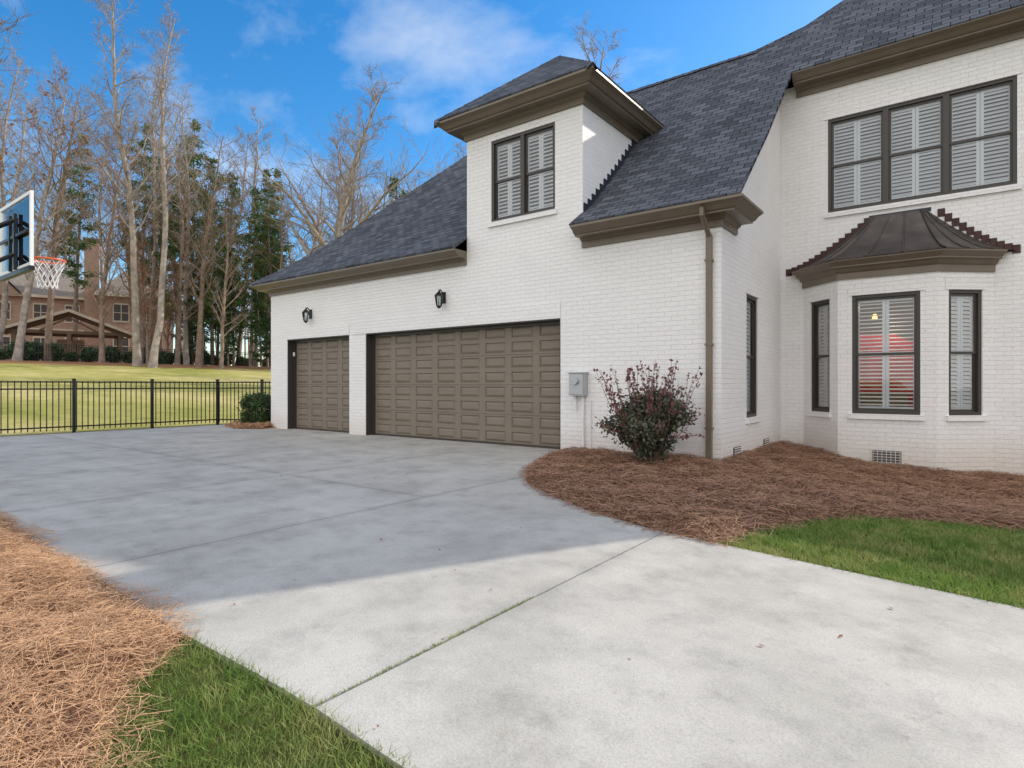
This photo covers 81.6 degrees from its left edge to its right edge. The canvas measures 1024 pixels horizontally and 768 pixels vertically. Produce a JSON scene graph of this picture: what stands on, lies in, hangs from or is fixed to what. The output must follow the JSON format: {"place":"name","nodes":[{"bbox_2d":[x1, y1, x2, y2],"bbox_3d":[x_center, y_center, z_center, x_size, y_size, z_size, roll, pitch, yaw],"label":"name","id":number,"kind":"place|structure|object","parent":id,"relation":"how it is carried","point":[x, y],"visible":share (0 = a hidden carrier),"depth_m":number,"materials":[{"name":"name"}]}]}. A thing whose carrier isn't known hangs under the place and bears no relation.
{"place":"outdoors","nodes":[
{"label":"outdoors","id":0,"kind":"place"},
{"bbox_2d":[0,0,842,365],"label":"sky","id":1,"kind":"structure","parent":0,"point":[295,61],"materials":[{"name":"blue"}]},
{"bbox_2d":[313,597,533,706],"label":"joint grass","id":2,"kind":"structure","parent":0,"point":[361,681],"depth_m":2.54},
{"bbox_2d":[0,425,1023,767],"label":"concrete driveway","id":3,"kind":"structure","parent":0,"point":[612,643],"depth_m":3.02,"materials":[{"name":"grey concrete"}]},
{"bbox_2d":[89,462,893,726],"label":"fallen leaves","id":4,"kind":"object","parent":3,"relation":"on","point":[491,588],"visible":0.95,"depth_m":3.03,"materials":[{"name":"brown plant"}]},
{"bbox_2d":[0,360,1023,767],"bbox_3d":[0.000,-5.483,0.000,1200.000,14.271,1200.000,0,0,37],"label":"ground","id":5,"kind":"structure","parent":0,"point":[12,370],"depth_m":17.05,"materials":[{"name":"green plant"}]},
{"bbox_2d":[0,349,10,359],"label":"evergreen shrub","id":6,"kind":"object","parent":5,"relation":"on","point":[7,355],"visible":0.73,"depth_m":43.78,"materials":[{"name":"green plant"}]},
{"bbox_2d":[4,338,37,360],"bbox_3d":[-37.075,-2.551,44.941,1.907,1.920,2.108,0,0,35],"label":"evergreen shrub","id":7,"kind":"object","parent":5,"relation":"on","point":[10,348],"visible":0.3,"depth_m":44.82,"materials":[{"name":"green plant"}]},
{"bbox_2d":[0,38,44,348],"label":"bare tree","id":8,"kind":"object","parent":5,"relation":"on","point":[4,306],"visible":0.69,"depth_m":45.60,"materials":[{"name":"brown plant"}]},
{"bbox_2d":[0,80,54,222],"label":"bare tree","id":9,"kind":"object","parent":5,"relation":"on","point":[20,159],"visible":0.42,"depth_m":76.77,"materials":[{"name":"brown plant"}]},
{"bbox_2d":[0,0,61,166],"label":"bare tree","id":10,"kind":"object","parent":5,"relation":"on","point":[8,28],"visible":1,"depth_m":21.74,"materials":[{"name":"brown plant"}]},
{"bbox_2d":[0,190,66,289],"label":"basketball hoop","id":11,"kind":"object","parent":5,"relation":"on","point":[18,258],"visible":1,"depth_m":8.74,"materials":[{"name":"white paint"}]},
{"bbox_2d":[27,342,42,360],"bbox_3d":[-36.840,-2.469,46.004,1.716,1.728,1.898,0,0,-29],"label":"evergreen shrub","id":12,"kind":"object","parent":5,"relation":"on","point":[41,352],"visible":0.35,"depth_m":45.71,"materials":[{"name":"green plant"}]},
{"bbox_2d":[0,65,116,360],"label":"bare tree","id":13,"kind":"object","parent":5,"relation":"on","point":[50,307],"visible":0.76,"depth_m":44.27,"materials":[{"name":"brown plant"}]},
{"bbox_2d":[19,99,97,260],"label":"bare tree","id":14,"kind":"object","parent":5,"relation":"on","point":[43,244],"visible":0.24,"depth_m":80.38,"materials":[{"name":"brown plant"}]},
{"bbox_2d":[52,342,67,360],"bbox_3d":[-36.150,-2.487,46.895,1.938,1.765,1.753,0,0,33],"label":"evergreen shrub","id":15,"kind":"object","parent":5,"relation":"on","point":[58,353],"visible":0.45,"depth_m":46.67,"materials":[{"name":"green plant"}]},
{"bbox_2d":[4,309,131,362],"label":"garden pavilion","id":16,"kind":"structure","parent":5,"relation":"on","point":[119,334],"depth_m":56.76,"materials":[{"name":"brown wood"}]},
{"bbox_2d":[0,48,140,360],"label":"bare tree","id":17,"kind":"object","parent":5,"relation":"on","point":[18,353],"visible":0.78,"depth_m":43.28,"materials":[{"name":"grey plant"}]},
{"bbox_2d":[64,350,78,361],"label":"evergreen shrub","id":18,"kind":"object","parent":5,"relation":"on","point":[73,356],"visible":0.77,"depth_m":48.01,"materials":[{"name":"green plant"}]},
{"bbox_2d":[45,132,120,339],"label":"pine tree","id":19,"kind":"object","parent":5,"relation":"on","point":[74,272],"visible":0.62,"depth_m":62.29,"materials":[{"name":"green plant"}]},
{"bbox_2d":[0,237,174,362],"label":"brick neighbour house","id":20,"kind":"structure","parent":5,"relation":"on","point":[119,315],"depth_m":69.92,"materials":[{"name":"brown brick"}]},
{"bbox_2d":[77,346,98,361],"bbox_3d":[-34.687,-2.390,48.857,1.548,1.558,1.711,0,0,8],"label":"evergreen shrub","id":21,"kind":"object","parent":5,"relation":"on","point":[92,353],"visible":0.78,"depth_m":48.57,"materials":[{"name":"green plant"}]},
{"bbox_2d":[0,510,202,767],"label":"pine straw bed","id":22,"kind":"object","parent":5,"relation":"on","point":[71,711],"visible":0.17,"depth_m":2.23,"materials":[{"name":"brown plant"}]},
{"bbox_2d":[71,103,141,277],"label":"bare tree","id":23,"kind":"object","parent":5,"relation":"on","point":[106,228],"visible":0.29,"depth_m":83.76,"materials":[{"name":"brown plant"}]},
{"bbox_2d":[69,122,147,362],"bbox_3d":[-30.690,-11.072,44.787,5.569,19.699,7.325,0,0,-19],"label":"bare tree","id":24,"kind":"object","parent":5,"relation":"on","point":[103,291],"visible":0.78,"depth_m":44.84,"materials":[{"name":"brown plant"}]},
{"bbox_2d":[56,0,166,365],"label":"bare tree","id":25,"kind":"object","parent":5,"relation":"on","point":[136,350],"visible":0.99,"depth_m":42.37,"materials":[{"name":"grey plant"}]},
{"bbox_2d":[105,345,123,362],"bbox_3d":[-33.961,-2.473,50.274,1.706,1.718,1.886,0,0,-9],"label":"evergreen shrub","id":26,"kind":"object","parent":5,"relation":"on","point":[115,354],"visible":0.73,"depth_m":50.08,"materials":[{"name":"green plant"}]},
{"bbox_2d":[74,117,160,317],"bbox_3d":[-40.072,-14.432,60.373,11.023,25.934,8.200,0,0,17],"label":"bare tree","id":27,"kind":"object","parent":5,"relation":"on","point":[108,204],"visible":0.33,"depth_m":59.88,"materials":[{"name":"brown plant"}]},
{"bbox_2d":[118,351,131,362],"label":"evergreen shrub","id":28,"kind":"object","parent":5,"relation":"on","point":[126,355],"visible":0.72,"depth_m":50.60,"materials":[{"name":"green plant"}]},
{"bbox_2d":[94,103,174,363],"bbox_3d":[-32.768,-12.622,52.188,6.405,22.654,8.424,0,0,-22],"label":"bare tree","id":29,"kind":"object","parent":5,"relation":"on","point":[143,344],"visible":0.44,"depth_m":51.71,"materials":[{"name":"brown plant"}]},
{"bbox_2d":[0,378,270,433],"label":"metal picket fence","id":30,"kind":"object","parent":5,"relation":"on","point":[74,389],"visible":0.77,"depth_m":14.79,"materials":[{"name":"black metal"}]},
{"bbox_2d":[1,342,270,365],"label":"metal picket fence","id":31,"kind":"object","parent":5,"relation":"on","point":[76,347],"visible":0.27,"depth_m":47.30,"materials":[{"name":"black metal"}]},
{"bbox_2d":[112,122,175,320],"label":"pine tree","id":32,"kind":"object","parent":5,"relation":"on","point":[144,198],"visible":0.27,"depth_m":58.31,"materials":[{"name":"green plant"}]},
{"bbox_2d":[124,239,165,364],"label":"russet tree","id":33,"kind":"object","parent":5,"relation":"on","point":[145,313],"visible":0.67,"depth_m":46.11,"materials":[{"name":"brown plant"}]},
{"bbox_2d":[111,135,183,280],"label":"bare tree","id":34,"kind":"object","parent":5,"relation":"on","point":[150,217],"visible":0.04,"depth_m":89.32,"materials":[{"name":"brown plant"}]},
{"bbox_2d":[124,157,182,351],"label":"pine tree","id":35,"kind":"object","parent":5,"relation":"on","point":[161,339],"visible":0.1,"depth_m":63.34,"materials":[{"name":"green plant"}]},
{"bbox_2d":[128,48,183,355],"bbox_3d":[-33.317,-16.465,55.830,5.090,30.233,6.717,0,0,-18],"label":"bare tree","id":36,"kind":"object","parent":5,"relation":"on","point":[156,191],"visible":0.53,"depth_m":55.47,"materials":[{"name":"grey plant"}]},
{"bbox_2d":[140,269,171,343],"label":"russet tree","id":37,"kind":"object","parent":5,"relation":"on","point":[154,317],"visible":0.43,"depth_m":48.67,"materials":[{"name":"brown plant"}]},
{"bbox_2d":[117,0,202,367],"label":"bare tree","id":38,"kind":"object","parent":5,"relation":"on","point":[153,358],"visible":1,"depth_m":43.40,"materials":[{"name":"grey plant"}]},
{"bbox_2d":[127,69,199,363],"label":"bare tree","id":39,"kind":"object","parent":5,"relation":"on","point":[141,102],"visible":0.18,"depth_m":65.11,"materials":[{"name":"brown plant"}]},
{"bbox_2d":[158,351,172,363],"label":"evergreen shrub","id":40,"kind":"object","parent":5,"relation":"on","point":[166,357],"visible":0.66,"depth_m":52.59,"materials":[{"name":"green plant"}]},
{"bbox_2d":[163,351,173,363],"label":"evergreen shrub","id":41,"kind":"object","parent":5,"relation":"on","point":[172,354],"visible":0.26,"depth_m":54.02,"materials":[{"name":"green plant"}]},
{"bbox_2d":[136,114,201,319],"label":"bare tree","id":42,"kind":"object","parent":5,"relation":"on","point":[168,190],"visible":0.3,"depth_m":58.28,"materials":[{"name":"brown plant"}]},
{"bbox_2d":[155,261,183,363],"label":"russet tree","id":43,"kind":"object","parent":5,"relation":"on","point":[169,319],"visible":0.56,"depth_m":53.38,"materials":[{"name":"brown plant"}]},
{"bbox_2d":[137,139,221,364],"bbox_3d":[-27.947,-11.106,50.448,7.325,19.699,5.569,0,0,-13],"label":"bare tree","id":44,"kind":"object","parent":5,"relation":"on","point":[179,305],"visible":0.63,"depth_m":50.45,"materials":[{"name":"brown plant"}]},
{"bbox_2d":[150,141,215,348],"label":"pine tree","id":45,"kind":"object","parent":5,"relation":"on","point":[171,249],"visible":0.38,"depth_m":55.04,"materials":[{"name":"green plant"}]},
{"bbox_2d":[149,82,218,364],"bbox_3d":[-28.784,-14.160,52.816,5.722,25.754,4.336,0,0,27],"label":"bare tree","id":46,"kind":"object","parent":5,"relation":"on","point":[186,360],"visible":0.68,"depth_m":52.49,"materials":[{"name":"plant"}]},
{"bbox_2d":[180,352,191,364],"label":"evergreen shrub","id":47,"kind":"object","parent":5,"relation":"on","point":[182,359],"visible":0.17,"depth_m":54.88,"materials":[{"name":"green plant"}]},
{"bbox_2d":[174,275,207,364],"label":"cedar tree","id":48,"kind":"object","parent":5,"relation":"on","point":[191,337],"visible":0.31,"depth_m":54.59,"materials":[{"name":"green plant"}]},
{"bbox_2d":[18,106,378,365],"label":"distant woodland","id":49,"kind":"object","parent":5,"relation":"on","point":[244,189],"visible":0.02,"depth_m":85.69,"materials":[{"name":"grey plant"}]},
{"bbox_2d":[168,118,231,364],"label":"pine tree","id":50,"kind":"object","parent":5,"relation":"on","point":[198,160],"visible":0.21,"depth_m":58.85,"materials":[{"name":"green plant"}]},
{"bbox_2d":[175,233,228,353],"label":"cedar tree","id":51,"kind":"object","parent":5,"relation":"on","point":[206,340],"visible":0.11,"depth_m":57.34,"materials":[{"name":"green plant"}]},
{"bbox_2d":[195,350,209,364],"bbox_3d":[-29.073,-2.487,55.597,1.765,1.777,1.951,0,0,-21],"label":"evergreen shrub","id":52,"kind":"object","parent":5,"relation":"on","point":[207,358],"visible":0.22,"depth_m":55.63,"materials":[{"name":"green plant"}]},
{"bbox_2d":[159,118,253,366],"bbox_3d":[-23.826,-11.042,47.000,8.518,20.040,6.336,0,0,37],"label":"bare tree","id":53,"kind":"object","parent":5,"relation":"on","point":[198,357],"visible":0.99,"depth_m":47.04,"materials":[{"name":"brown plant"}]},
{"bbox_2d":[183,190,229,364],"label":"pine tree","id":54,"kind":"object","parent":5,"relation":"on","point":[205,310],"visible":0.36,"depth_m":52.74,"materials":[{"name":"green plant"}]},
{"bbox_2d":[209,355,218,364],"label":"evergreen shrub","id":55,"kind":"object","parent":5,"relation":"on","point":[216,361],"visible":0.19,"depth_m":56.86,"materials":[{"name":"green plant"}]},
{"bbox_2d":[189,156,242,364],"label":"pine tree","id":56,"kind":"object","parent":5,"relation":"on","point":[212,162],"visible":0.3,"depth_m":55.28,"materials":[{"name":"green plant"}]},
{"bbox_2d":[207,217,230,364],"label":"pine tree","id":57,"kind":"object","parent":5,"relation":"on","point":[217,346],"visible":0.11,"depth_m":59.19,"materials":[{"name":"green plant"}]},
{"bbox_2d":[182,180,262,368],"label":"bare tree","id":58,"kind":"object","parent":5,"relation":"on","point":[222,325],"visible":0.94,"depth_m":47.12,"materials":[{"name":"brown plant"}]},
{"bbox_2d":[209,280,242,366],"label":"cedar tree","id":59,"kind":"object","parent":5,"relation":"on","point":[228,340],"visible":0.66,"depth_m":51.17,"materials":[{"name":"green plant"}]},
{"bbox_2d":[215,246,245,365],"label":"cedar tree","id":60,"kind":"object","parent":5,"relation":"on","point":[238,326],"visible":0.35,"depth_m":56.31,"materials":[{"name":"green plant"}]},
{"bbox_2d":[215,172,250,352],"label":"pine tree","id":61,"kind":"object","parent":5,"relation":"on","point":[232,190],"visible":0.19,"depth_m":62.75,"materials":[{"name":"green plant"}]},
{"bbox_2d":[214,124,260,344],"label":"bare tree","id":62,"kind":"object","parent":5,"relation":"on","point":[245,164],"visible":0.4,"depth_m":66.83,"materials":[{"name":"brown plant"}]},
{"bbox_2d":[235,356,246,365],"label":"evergreen shrub","id":63,"kind":"object","parent":5,"relation":"on","point":[244,361],"visible":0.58,"depth_m":58.22,"materials":[{"name":"green plant"}]},
{"bbox_2d":[73,628,420,767],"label":"grass turf","id":64,"kind":"object","parent":5,"relation":"on","point":[197,718],"depth_m":1.99,"materials":[{"name":"green plant"}]},
{"bbox_2d":[230,186,270,366],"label":"pine tree","id":65,"kind":"object","parent":5,"relation":"on","point":[247,238],"visible":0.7,"depth_m":52.22,"materials":[{"name":"green plant"}]},
{"bbox_2d":[230,422,271,428],"bbox_3d":[-6.888,1.141,16.088,2.320,0.188,1.820,0,0,37],"label":"pine straw bed","id":66,"kind":"object","parent":5,"relation":"on","point":[267,427],"visible":0.16,"depth_m":15.11,"materials":[{"name":"brown plant"}]},
{"bbox_2d":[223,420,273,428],"bbox_3d":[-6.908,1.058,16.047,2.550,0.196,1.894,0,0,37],"label":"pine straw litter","id":67,"kind":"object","parent":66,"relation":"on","point":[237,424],"visible":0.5,"depth_m":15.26,"materials":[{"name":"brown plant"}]},
{"bbox_2d":[237,390,270,422],"bbox_3d":[-6.992,0.710,16.169,1.036,1.099,1.048,0,0,12],"label":"boxwood shrub","id":68,"kind":"object","parent":66,"relation":"on","point":[249,402],"visible":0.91,"depth_m":15.95,"materials":[{"name":"green plant"}]},
{"bbox_2d":[233,225,270,366],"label":"pine tree","id":69,"kind":"object","parent":5,"relation":"on","point":[244,296],"visible":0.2,"depth_m":54.88,"materials":[{"name":"green plant"}]},
{"bbox_2d":[216,158,292,365],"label":"tree","id":70,"kind":"object","parent":5,"relation":"on","point":[246,290],"visible":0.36,"depth_m":61.16,"materials":[{"name":"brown plant"}]},
{"bbox_2d":[243,273,270,367],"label":"cedar tree","id":71,"kind":"object","parent":5,"relation":"on","point":[256,299],"visible":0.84,"depth_m":51.86,"materials":[{"name":"green plant"}]},
{"bbox_2d":[248,236,277,366],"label":"cedar tree","id":72,"kind":"object","parent":5,"relation":"on","point":[267,355],"visible":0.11,"depth_m":56.67,"materials":[{"name":"green plant"}]},
{"bbox_2d":[237,168,290,311],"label":"pine tree","id":73,"kind":"object","parent":5,"relation":"on","point":[270,246],"visible":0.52,"depth_m":54.73,"materials":[{"name":"green plant"}]},
{"bbox_2d":[257,205,285,351],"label":"pine tree","id":74,"kind":"object","parent":5,"relation":"on","point":[271,253],"visible":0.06,"depth_m":59.31,"materials":[{"name":"green plant"}]},
{"bbox_2d":[250,168,296,366],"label":"pine tree","id":75,"kind":"object","parent":5,"relation":"on","point":[277,198],"visible":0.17,"depth_m":61.91,"materials":[{"name":"green plant"}]},
{"bbox_2d":[237,180,315,317],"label":"tree","id":76,"kind":"object","parent":5,"relation":"on","point":[281,259],"visible":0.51,"depth_m":52.65,"materials":[{"name":"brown plant"}]},
{"bbox_2d":[291,153,335,261],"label":"bare tree","id":77,"kind":"object","parent":5,"relation":"on","point":[315,207],"visible":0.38,"depth_m":60.47,"materials":[{"name":"brown plant"}]},
{"bbox_2d":[287,168,360,252],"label":"bare tree","id":78,"kind":"object","parent":5,"relation":"on","point":[325,213],"visible":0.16,"depth_m":55.55,"materials":[{"name":"brown plant"}]},
{"bbox_2d":[226,62,447,254],"bbox_3d":[-12.930,-13.149,49.515,20.298,25.450,14.733,0,0,14],"label":"bare tree","id":79,"kind":"object","parent":5,"relation":"on","point":[346,192],"visible":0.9,"depth_m":48.64,"materials":[{"name":"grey plant"}]},
{"bbox_2d":[310,117,373,241],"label":"bare tree","id":80,"kind":"object","parent":5,"relation":"on","point":[355,137],"visible":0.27,"depth_m":58.73,"materials":[{"name":"brown plant"}]},
{"bbox_2d":[352,161,402,220],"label":"bare tree","id":81,"kind":"object","parent":5,"relation":"on","point":[384,183],"visible":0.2,"depth_m":57.40,"materials":[{"name":"brown plant"}]},
{"bbox_2d":[383,176,408,206],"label":"pine tree","id":82,"kind":"object","parent":5,"relation":"on","point":[395,188],"visible":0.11,"depth_m":54.88,"materials":[{"name":"green plant"}]},
{"bbox_2d":[366,137,465,208],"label":"bare tree","id":83,"kind":"object","parent":5,"relation":"on","point":[439,165],"visible":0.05,"depth_m":58.90,"materials":[{"name":"brown plant"}]},
{"bbox_2d":[571,10,648,90],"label":"bare tree","id":84,"kind":"object","parent":5,"relation":"on","point":[595,49],"visible":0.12,"depth_m":41.09,"materials":[{"name":"brown plant"}]},
{"bbox_2d":[271,38,1023,476],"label":"walls","id":85,"kind":"structure","parent":5,"relation":"on","point":[619,308],"depth_m":9.90,"materials":[{"name":"white brick"}]},
{"bbox_2d":[302,307,311,322],"bbox_3d":[-4.917,-1.649,14.216,0.184,0.378,0.231,0,0,37],"label":"wall lantern","id":86,"kind":"object","parent":85,"relation":"attached to","point":[309,315],"depth_m":14.20,"materials":[{"name":"black metal"}]},
{"bbox_2d":[288,319,559,448],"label":"garage doors","id":87,"kind":"structure","parent":85,"relation":"attached to","point":[498,383],"depth_m":11.95,"materials":[{"name":"paint"}]},
{"bbox_2d":[434,289,445,308],"bbox_3d":[-1.405,-1.659,11.565,0.184,0.378,0.231,0,0,37],"label":"wall lantern","id":88,"kind":"object","parent":85,"relation":"attached to","point":[443,297],"depth_m":11.56,"materials":[{"name":"black metal"}]},
{"bbox_2d":[567,372,590,449],"bbox_3d":[1.093,0.502,9.699,0.367,1.395,0.198,0,0,37],"label":"electric meter box","id":89,"kind":"object","parent":85,"relation":"attached to","point":[578,383],"visible":0.88,"depth_m":9.67,"materials":[{"name":"grey metal"}]},
{"bbox_2d":[250,5,1023,460],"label":"cornices and gutters","id":90,"kind":"object","parent":85,"relation":"attached to","point":[598,93],"visible":0.88,"depth_m":9.71,"materials":[{"name":"brown paint"}]},
{"bbox_2d":[252,0,1023,285],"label":"roof","id":91,"kind":"structure","parent":85,"relation":"on","point":[707,141],"depth_m":10.81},
{"bbox_2d":[249,49,759,288],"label":"ridge caps","id":92,"kind":"object","parent":91,"relation":"attached to","point":[589,63],"visible":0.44,"depth_m":13.09,"materials":[{"name":"grey"}]},
{"bbox_2d":[487,58,1021,463],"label":"windows","id":93,"kind":"structure","parent":85,"relation":"attached to","point":[956,144],"depth_m":9.91,"materials":[{"name":"glass"}]},
{"bbox_2d":[583,140,1020,275],"bbox_3d":[4.582,-3.452,10.375,6.650,2.884,1.901,0,0,6],"label":"step flashing","id":94,"kind":"object","parent":85,"relation":"attached to","point":[979,235],"visible":0.66,"depth_m":10.00,"materials":[{"name":"brown"}]},
{"bbox_2d":[821,298,969,406],"bbox_3d":[7.462,-0.450,10.881,3.800,2.800,3.640,0,0,37],"label":"dining room","id":95,"kind":"object","parent":85,"relation":"attached to","point":[890,324],"visible":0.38,"depth_m":12.63,"materials":[{"name":"beige"}]},
{"bbox_2d":[860,334,912,406],"bbox_3d":[6.910,0.000,11.228,1.400,1.900,0.550,0,0,37],"label":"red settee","id":96,"kind":"object","parent":95,"relation":"on","point":[890,367],"visible":0.2,"depth_m":10.90,"materials":[{"name":"red fabric"}]},
{"bbox_2d":[799,209,1011,269],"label":"copper bay roof","id":97,"kind":"structure","parent":85,"relation":"attached to","point":[905,231],"depth_m":9.65,"materials":[{"name":"brown metal"}]},
{"bbox_2d":[516,440,1023,547],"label":"pine straw bed","id":98,"kind":"object","parent":5,"relation":"on","point":[667,526],"visible":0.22,"depth_m":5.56,"materials":[{"name":"brown plant"}]},
{"bbox_2d":[592,359,704,463],"bbox_3d":[1.876,0.454,8.176,1.495,1.610,1.587,0,0,37],"label":"loropetalum shrub","id":99,"kind":"object","parent":98,"relation":"on","point":[651,419],"visible":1,"depth_m":7.93,"materials":[{"name":"purple plant"}]},
{"bbox_2d":[711,513,1023,608],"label":"grass turf","id":100,"kind":"object","parent":5,"relation":"on","point":[968,535],"depth_m":4.23,"materials":[{"name":"green plant"}]}
]}

